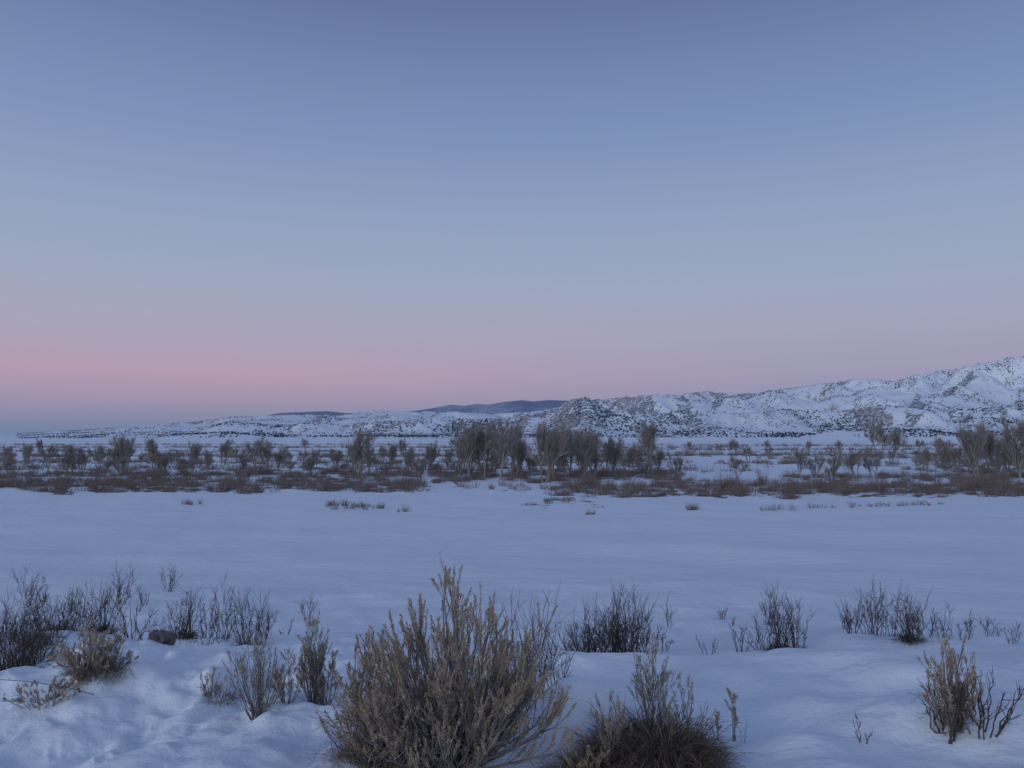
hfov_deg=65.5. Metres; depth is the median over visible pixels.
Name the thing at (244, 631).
bare willow shrub
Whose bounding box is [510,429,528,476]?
bare cottonwood tree
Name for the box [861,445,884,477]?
bare cottonwood tree
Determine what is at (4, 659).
bare willow shrub
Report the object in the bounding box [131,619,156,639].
bare willow shrub
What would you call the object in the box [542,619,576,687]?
bare willow shrub
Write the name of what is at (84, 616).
bare willow shrub
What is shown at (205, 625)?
bare willow shrub
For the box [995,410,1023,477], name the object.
bare cottonwood tree
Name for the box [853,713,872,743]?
bare willow shrub
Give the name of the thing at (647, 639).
bare willow shrub
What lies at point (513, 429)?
bare cottonwood tree
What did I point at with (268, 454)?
bare cottonwood tree
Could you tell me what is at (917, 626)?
bare willow shrub
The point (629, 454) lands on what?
bare cottonwood tree
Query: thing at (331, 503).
field grass tufts
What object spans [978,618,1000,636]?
bare willow shrub
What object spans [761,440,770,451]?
bare cottonwood tree
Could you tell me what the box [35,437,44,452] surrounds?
bare cottonwood tree
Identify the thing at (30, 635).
bare willow shrub
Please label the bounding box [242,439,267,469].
bare cottonwood tree
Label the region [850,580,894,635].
bare willow shrub
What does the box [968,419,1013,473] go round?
bare cottonwood tree
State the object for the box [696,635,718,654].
bare willow shrub
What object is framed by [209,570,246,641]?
bare willow shrub
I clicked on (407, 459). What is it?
bare cottonwood tree
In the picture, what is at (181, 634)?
dry grass clump
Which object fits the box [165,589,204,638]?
bare willow shrub
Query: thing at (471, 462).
bare cottonwood tree
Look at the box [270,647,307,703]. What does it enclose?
rabbitbrush
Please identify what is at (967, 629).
bare willow shrub
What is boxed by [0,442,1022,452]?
willow thicket
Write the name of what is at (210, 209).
sky
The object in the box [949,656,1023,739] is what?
bare willow shrub
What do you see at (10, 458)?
bare cottonwood tree
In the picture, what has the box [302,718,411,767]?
dry grass clump
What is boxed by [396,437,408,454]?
bare cottonwood tree
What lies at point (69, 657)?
sagebrush
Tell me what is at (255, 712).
rabbitbrush
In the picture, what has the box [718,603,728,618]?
bare willow shrub
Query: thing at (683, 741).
dry grass clump
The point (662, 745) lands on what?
dry grass clump
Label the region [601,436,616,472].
bare cottonwood tree
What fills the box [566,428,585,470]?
bare cottonwood tree
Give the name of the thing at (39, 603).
bare willow shrub
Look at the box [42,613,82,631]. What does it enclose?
dry grass clump
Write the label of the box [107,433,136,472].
bare cottonwood tree
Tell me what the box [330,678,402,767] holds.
rabbitbrush
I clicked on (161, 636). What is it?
rock
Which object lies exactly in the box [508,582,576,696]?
bare willow shrub
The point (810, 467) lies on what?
bare cottonwood tree
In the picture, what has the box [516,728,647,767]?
dry grass clump
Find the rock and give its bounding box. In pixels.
[148,629,176,644]
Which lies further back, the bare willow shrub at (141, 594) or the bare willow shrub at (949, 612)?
the bare willow shrub at (141, 594)
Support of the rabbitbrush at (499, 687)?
on the snowy ground and hills
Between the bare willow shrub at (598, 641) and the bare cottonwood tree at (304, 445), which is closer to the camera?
the bare willow shrub at (598, 641)
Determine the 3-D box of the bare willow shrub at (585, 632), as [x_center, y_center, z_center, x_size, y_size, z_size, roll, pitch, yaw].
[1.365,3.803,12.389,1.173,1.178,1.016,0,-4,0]
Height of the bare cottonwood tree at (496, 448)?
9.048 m
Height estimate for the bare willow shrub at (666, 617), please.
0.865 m
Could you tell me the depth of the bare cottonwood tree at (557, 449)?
127.36 m
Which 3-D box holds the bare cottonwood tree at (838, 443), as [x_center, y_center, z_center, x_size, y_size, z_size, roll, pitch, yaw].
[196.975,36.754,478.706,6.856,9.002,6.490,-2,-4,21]
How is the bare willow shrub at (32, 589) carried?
on the snowy ground and hills
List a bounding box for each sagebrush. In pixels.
[1,676,87,709]
[46,616,119,681]
[79,627,138,670]
[193,665,227,697]
[285,611,332,704]
[301,649,350,705]
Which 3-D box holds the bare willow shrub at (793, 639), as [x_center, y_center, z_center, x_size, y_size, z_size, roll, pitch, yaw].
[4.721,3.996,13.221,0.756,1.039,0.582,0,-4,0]
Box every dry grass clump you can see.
[0,643,60,669]
[7,625,70,645]
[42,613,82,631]
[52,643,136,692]
[81,618,127,634]
[164,625,205,639]
[196,681,239,711]
[232,638,277,645]
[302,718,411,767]
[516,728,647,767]
[559,698,747,767]
[572,688,762,767]
[756,634,802,652]
[889,623,932,645]
[945,722,981,737]
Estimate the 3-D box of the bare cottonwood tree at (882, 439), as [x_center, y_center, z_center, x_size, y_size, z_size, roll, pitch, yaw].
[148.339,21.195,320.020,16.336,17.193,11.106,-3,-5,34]
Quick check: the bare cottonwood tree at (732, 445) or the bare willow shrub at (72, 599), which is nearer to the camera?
the bare willow shrub at (72, 599)
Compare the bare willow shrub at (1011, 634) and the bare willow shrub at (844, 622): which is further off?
the bare willow shrub at (844, 622)
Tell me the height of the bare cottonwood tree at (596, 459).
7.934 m
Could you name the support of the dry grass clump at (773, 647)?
on the snowy ground and hills
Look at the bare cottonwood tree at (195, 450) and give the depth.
138.87 m
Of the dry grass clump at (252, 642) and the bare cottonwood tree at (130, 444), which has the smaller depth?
the dry grass clump at (252, 642)
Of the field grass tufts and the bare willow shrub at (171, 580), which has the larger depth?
the field grass tufts
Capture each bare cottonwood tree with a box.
[0,449,17,472]
[21,442,33,469]
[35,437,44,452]
[39,443,61,472]
[58,443,83,472]
[73,446,89,471]
[93,443,113,470]
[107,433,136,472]
[124,436,136,469]
[143,437,159,467]
[179,440,202,477]
[200,449,212,473]
[213,440,234,467]
[222,438,235,457]
[234,453,248,472]
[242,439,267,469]
[253,435,274,466]
[276,443,289,467]
[299,438,308,450]
[306,448,322,470]
[326,449,343,468]
[344,426,377,474]
[364,435,374,470]
[378,442,397,471]
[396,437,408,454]
[397,449,419,473]
[423,439,440,471]
[441,429,476,475]
[448,430,469,467]
[457,422,477,475]
[461,425,483,469]
[467,414,497,475]
[473,425,493,477]
[485,415,509,471]
[486,431,520,479]
[498,416,526,475]
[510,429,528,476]
[510,433,531,474]
[525,415,570,482]
[527,420,563,478]
[541,432,562,480]
[554,426,573,471]
[556,420,583,477]
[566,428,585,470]
[569,424,603,476]
[571,428,607,472]
[582,440,612,476]
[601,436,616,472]
[605,437,621,473]
[611,436,637,470]
[622,440,647,469]
[633,427,658,465]
[638,417,657,467]
[724,439,735,452]
[731,441,738,451]
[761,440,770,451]
[791,446,814,476]
[805,441,811,451]
[806,454,827,477]
[835,440,842,450]
[838,446,868,476]
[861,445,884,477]
[862,421,896,451]
[887,425,907,450]
[915,439,926,451]
[919,447,933,471]
[930,438,953,469]
[931,436,941,449]
[947,443,964,472]
[952,421,988,477]
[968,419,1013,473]
[985,438,1020,472]
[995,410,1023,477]
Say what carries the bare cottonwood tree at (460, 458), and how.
on the snowy ground and hills
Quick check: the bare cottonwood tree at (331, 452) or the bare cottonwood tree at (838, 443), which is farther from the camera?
the bare cottonwood tree at (838, 443)
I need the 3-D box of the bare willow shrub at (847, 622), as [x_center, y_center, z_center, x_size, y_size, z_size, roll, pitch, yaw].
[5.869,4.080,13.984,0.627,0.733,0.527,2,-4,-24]
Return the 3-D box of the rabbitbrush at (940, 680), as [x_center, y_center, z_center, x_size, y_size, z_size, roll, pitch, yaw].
[3.014,2.088,5.499,0.518,0.759,0.402,0,-4,0]
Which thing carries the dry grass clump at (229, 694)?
on the snowy ground and hills
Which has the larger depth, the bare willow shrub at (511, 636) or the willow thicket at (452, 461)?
the willow thicket at (452, 461)
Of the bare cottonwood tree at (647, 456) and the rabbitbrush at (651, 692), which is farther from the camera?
the bare cottonwood tree at (647, 456)
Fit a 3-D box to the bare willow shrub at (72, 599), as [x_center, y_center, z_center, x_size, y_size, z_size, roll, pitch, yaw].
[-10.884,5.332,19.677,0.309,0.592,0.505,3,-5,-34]
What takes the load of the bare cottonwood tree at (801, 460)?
on the snowy ground and hills
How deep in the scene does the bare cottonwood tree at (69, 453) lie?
158.49 m
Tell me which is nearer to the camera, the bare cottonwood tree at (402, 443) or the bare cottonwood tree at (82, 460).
the bare cottonwood tree at (82, 460)
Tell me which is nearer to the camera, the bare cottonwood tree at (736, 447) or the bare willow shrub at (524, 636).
the bare willow shrub at (524, 636)
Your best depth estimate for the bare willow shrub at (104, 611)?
14.04 m
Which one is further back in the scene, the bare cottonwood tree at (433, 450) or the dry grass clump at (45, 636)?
the bare cottonwood tree at (433, 450)
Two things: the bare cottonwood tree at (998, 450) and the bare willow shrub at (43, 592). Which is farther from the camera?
the bare cottonwood tree at (998, 450)
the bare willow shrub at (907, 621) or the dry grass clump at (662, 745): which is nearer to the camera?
the dry grass clump at (662, 745)
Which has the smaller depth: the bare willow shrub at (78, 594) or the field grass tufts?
the bare willow shrub at (78, 594)
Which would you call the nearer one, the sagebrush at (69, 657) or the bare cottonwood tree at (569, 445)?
the sagebrush at (69, 657)
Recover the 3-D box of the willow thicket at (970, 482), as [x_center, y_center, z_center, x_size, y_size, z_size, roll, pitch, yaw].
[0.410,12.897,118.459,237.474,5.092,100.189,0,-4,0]
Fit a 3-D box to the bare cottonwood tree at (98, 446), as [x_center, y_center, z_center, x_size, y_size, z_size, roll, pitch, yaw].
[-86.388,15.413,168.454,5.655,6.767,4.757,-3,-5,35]
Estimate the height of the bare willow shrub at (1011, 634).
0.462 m
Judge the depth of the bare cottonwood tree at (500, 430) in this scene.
163.34 m
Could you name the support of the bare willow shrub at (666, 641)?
on the snowy ground and hills
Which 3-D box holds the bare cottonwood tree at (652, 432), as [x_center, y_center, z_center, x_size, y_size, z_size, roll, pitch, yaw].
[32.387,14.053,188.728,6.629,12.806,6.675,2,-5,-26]
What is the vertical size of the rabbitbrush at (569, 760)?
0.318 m
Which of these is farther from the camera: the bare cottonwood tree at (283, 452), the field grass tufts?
the bare cottonwood tree at (283, 452)
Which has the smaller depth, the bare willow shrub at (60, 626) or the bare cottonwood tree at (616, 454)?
the bare willow shrub at (60, 626)
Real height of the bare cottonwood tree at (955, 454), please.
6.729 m
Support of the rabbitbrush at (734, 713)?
on the snowy ground and hills
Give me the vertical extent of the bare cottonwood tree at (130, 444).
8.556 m
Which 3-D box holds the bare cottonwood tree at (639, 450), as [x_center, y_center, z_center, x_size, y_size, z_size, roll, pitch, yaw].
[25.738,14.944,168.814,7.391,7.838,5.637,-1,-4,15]
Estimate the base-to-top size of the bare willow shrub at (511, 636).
1.023 m
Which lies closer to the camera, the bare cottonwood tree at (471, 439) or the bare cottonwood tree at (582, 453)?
the bare cottonwood tree at (582, 453)
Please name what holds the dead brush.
on the snowy ground and hills
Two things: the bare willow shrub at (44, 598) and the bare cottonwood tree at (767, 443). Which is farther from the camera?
the bare cottonwood tree at (767, 443)
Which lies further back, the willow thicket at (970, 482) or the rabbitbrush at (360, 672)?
the willow thicket at (970, 482)
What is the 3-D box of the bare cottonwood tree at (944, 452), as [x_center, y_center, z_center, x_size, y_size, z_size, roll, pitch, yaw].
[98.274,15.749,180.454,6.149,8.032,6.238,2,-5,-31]
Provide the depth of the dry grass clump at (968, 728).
5.46 m
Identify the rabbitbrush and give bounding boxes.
[219,634,295,722]
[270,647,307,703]
[309,550,580,767]
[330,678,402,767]
[346,634,377,741]
[564,744,609,767]
[577,689,634,767]
[627,632,684,730]
[659,670,716,739]
[715,710,722,740]
[724,686,740,741]
[909,628,985,736]
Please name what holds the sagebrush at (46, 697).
on the snowy ground and hills
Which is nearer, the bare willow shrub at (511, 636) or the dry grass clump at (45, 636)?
the bare willow shrub at (511, 636)
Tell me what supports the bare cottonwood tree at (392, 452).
on the snowy ground and hills
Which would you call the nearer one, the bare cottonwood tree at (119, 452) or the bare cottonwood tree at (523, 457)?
the bare cottonwood tree at (523, 457)
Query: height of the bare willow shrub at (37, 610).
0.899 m
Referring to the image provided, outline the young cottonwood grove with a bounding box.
[0,445,1023,481]
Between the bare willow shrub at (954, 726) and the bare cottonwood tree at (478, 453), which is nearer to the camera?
the bare willow shrub at (954, 726)
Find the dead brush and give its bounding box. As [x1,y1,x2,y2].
[337,648,553,767]
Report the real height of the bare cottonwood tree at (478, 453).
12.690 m
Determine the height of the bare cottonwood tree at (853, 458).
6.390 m
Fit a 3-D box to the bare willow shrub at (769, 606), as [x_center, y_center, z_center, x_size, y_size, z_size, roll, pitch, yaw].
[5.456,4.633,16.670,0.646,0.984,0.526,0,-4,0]
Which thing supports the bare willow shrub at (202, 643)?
on the snowy ground and hills
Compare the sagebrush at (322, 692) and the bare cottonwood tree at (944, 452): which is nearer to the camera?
the sagebrush at (322, 692)
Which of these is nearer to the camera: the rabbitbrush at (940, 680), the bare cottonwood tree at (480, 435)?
the rabbitbrush at (940, 680)
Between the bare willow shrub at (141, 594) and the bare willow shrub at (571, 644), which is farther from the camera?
the bare willow shrub at (141, 594)
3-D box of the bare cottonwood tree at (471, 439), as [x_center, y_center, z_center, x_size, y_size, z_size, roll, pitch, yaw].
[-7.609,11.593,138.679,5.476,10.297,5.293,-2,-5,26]
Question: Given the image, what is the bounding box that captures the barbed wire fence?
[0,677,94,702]
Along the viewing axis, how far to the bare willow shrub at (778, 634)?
12.91 m
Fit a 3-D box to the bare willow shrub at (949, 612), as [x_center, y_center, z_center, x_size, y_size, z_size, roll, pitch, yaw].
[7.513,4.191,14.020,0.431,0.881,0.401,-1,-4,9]
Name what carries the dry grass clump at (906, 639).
on the snowy ground and hills
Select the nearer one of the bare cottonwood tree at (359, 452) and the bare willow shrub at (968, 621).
the bare willow shrub at (968, 621)
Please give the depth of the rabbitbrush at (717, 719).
5.58 m
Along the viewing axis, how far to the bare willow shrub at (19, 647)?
7.47 m
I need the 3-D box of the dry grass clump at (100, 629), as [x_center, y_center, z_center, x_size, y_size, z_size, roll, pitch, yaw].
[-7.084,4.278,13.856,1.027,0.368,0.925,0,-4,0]
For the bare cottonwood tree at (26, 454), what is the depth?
179.50 m
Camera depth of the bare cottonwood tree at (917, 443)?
377.98 m
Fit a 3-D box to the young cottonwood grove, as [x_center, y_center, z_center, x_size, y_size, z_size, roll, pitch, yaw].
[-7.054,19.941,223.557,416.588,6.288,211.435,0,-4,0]
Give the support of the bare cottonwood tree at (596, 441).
on the snowy ground and hills
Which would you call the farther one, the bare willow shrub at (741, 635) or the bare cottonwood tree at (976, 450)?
the bare cottonwood tree at (976, 450)
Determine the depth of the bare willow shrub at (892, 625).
13.71 m
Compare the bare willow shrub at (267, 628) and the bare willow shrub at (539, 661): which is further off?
the bare willow shrub at (267, 628)
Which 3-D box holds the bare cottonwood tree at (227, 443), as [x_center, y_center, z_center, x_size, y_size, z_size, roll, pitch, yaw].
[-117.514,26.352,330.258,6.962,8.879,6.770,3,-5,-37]
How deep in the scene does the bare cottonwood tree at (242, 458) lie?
149.34 m
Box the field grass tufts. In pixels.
[181,497,943,514]
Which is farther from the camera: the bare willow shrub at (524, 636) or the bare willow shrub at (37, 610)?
the bare willow shrub at (37, 610)
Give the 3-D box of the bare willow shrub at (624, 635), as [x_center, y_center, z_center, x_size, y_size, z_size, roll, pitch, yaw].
[1.694,3.646,12.113,1.138,1.354,0.972,-3,-5,34]
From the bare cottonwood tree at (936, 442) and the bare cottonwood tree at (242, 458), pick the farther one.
the bare cottonwood tree at (936, 442)
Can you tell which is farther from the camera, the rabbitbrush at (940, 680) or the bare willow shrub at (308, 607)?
the bare willow shrub at (308, 607)
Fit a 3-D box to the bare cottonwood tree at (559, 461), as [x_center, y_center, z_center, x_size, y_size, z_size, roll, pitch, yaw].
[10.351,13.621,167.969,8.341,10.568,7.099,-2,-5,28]
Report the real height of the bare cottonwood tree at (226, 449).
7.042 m
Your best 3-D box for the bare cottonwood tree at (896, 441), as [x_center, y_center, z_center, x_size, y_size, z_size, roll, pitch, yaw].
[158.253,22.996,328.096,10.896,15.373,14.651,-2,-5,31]
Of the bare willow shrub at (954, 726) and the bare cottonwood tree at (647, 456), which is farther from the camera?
the bare cottonwood tree at (647, 456)
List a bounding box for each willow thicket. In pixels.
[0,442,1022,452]
[0,447,1023,471]
[0,457,1023,507]
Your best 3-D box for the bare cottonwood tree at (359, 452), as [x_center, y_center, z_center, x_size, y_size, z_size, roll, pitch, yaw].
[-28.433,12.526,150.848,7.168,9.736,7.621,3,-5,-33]
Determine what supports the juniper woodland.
on the snowy ground and hills
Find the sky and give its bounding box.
[0,0,1023,433]
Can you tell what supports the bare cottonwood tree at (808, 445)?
on the snowy ground and hills
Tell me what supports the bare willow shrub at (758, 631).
on the snowy ground and hills
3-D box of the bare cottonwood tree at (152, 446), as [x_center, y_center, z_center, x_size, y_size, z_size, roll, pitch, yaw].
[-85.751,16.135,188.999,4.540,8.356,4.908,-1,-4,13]
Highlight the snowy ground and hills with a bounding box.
[0,357,1023,767]
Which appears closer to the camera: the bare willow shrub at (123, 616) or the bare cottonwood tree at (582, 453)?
the bare willow shrub at (123, 616)
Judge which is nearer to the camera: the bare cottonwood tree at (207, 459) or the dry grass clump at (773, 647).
the dry grass clump at (773, 647)
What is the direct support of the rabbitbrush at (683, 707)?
on the snowy ground and hills
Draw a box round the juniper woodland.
[17,356,1023,437]
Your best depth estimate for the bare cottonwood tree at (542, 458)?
134.10 m
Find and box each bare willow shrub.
[0,588,48,633]
[0,591,49,644]
[0,594,60,662]
[0,608,76,646]
[0,613,62,670]
[0,625,29,670]
[2,613,71,663]
[3,617,61,662]
[6,586,68,627]
[11,565,46,607]
[27,582,98,629]
[37,582,47,602]
[57,580,112,630]
[66,573,140,631]
[66,590,77,608]
[106,559,134,604]
[111,588,163,640]
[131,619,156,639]
[134,585,149,605]
[157,562,181,591]
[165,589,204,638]
[179,624,218,644]
[193,597,220,637]
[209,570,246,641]
[221,581,271,645]
[254,603,276,638]
[295,595,317,618]
[486,590,545,702]
[502,591,552,706]
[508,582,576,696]
[536,612,597,651]
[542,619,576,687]
[564,593,635,652]
[579,606,630,652]
[591,577,659,652]
[626,611,662,652]
[660,631,675,650]
[662,594,678,626]
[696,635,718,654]
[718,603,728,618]
[731,622,754,651]
[739,605,779,649]
[758,588,783,624]
[760,585,804,648]
[773,590,815,647]
[834,598,868,633]
[839,614,851,628]
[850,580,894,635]
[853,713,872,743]
[873,601,900,636]
[876,582,933,643]
[905,595,944,636]
[918,670,979,744]
[928,601,952,637]
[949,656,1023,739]
[957,618,975,639]
[963,609,974,631]
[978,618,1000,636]
[1000,623,1020,643]
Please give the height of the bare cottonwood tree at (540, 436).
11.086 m
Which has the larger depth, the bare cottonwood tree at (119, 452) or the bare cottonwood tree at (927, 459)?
the bare cottonwood tree at (927, 459)
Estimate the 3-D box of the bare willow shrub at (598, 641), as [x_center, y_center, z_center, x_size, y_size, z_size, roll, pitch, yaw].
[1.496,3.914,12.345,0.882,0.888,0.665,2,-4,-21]
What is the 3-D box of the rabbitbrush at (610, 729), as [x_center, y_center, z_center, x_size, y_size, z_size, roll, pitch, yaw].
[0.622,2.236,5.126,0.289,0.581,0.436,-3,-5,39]
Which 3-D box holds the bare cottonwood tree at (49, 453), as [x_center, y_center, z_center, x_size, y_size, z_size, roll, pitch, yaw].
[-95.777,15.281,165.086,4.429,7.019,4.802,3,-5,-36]
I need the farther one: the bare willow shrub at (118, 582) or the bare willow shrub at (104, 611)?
the bare willow shrub at (118, 582)
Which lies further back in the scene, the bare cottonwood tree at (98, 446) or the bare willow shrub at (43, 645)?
the bare cottonwood tree at (98, 446)
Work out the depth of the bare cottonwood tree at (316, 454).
168.76 m
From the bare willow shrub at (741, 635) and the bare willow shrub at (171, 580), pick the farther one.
the bare willow shrub at (171, 580)
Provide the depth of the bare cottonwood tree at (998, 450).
159.76 m
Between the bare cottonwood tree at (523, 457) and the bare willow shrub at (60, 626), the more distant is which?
the bare cottonwood tree at (523, 457)
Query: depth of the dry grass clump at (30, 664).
7.47 m
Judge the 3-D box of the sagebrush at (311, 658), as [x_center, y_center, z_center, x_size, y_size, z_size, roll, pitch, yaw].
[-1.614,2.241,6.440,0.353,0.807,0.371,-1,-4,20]
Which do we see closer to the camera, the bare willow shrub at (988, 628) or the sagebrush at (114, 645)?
the sagebrush at (114, 645)
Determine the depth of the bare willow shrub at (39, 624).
8.35 m
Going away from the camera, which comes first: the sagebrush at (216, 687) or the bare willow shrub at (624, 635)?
the sagebrush at (216, 687)
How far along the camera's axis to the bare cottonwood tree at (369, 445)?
169.69 m
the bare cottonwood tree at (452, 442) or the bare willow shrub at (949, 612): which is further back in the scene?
the bare cottonwood tree at (452, 442)

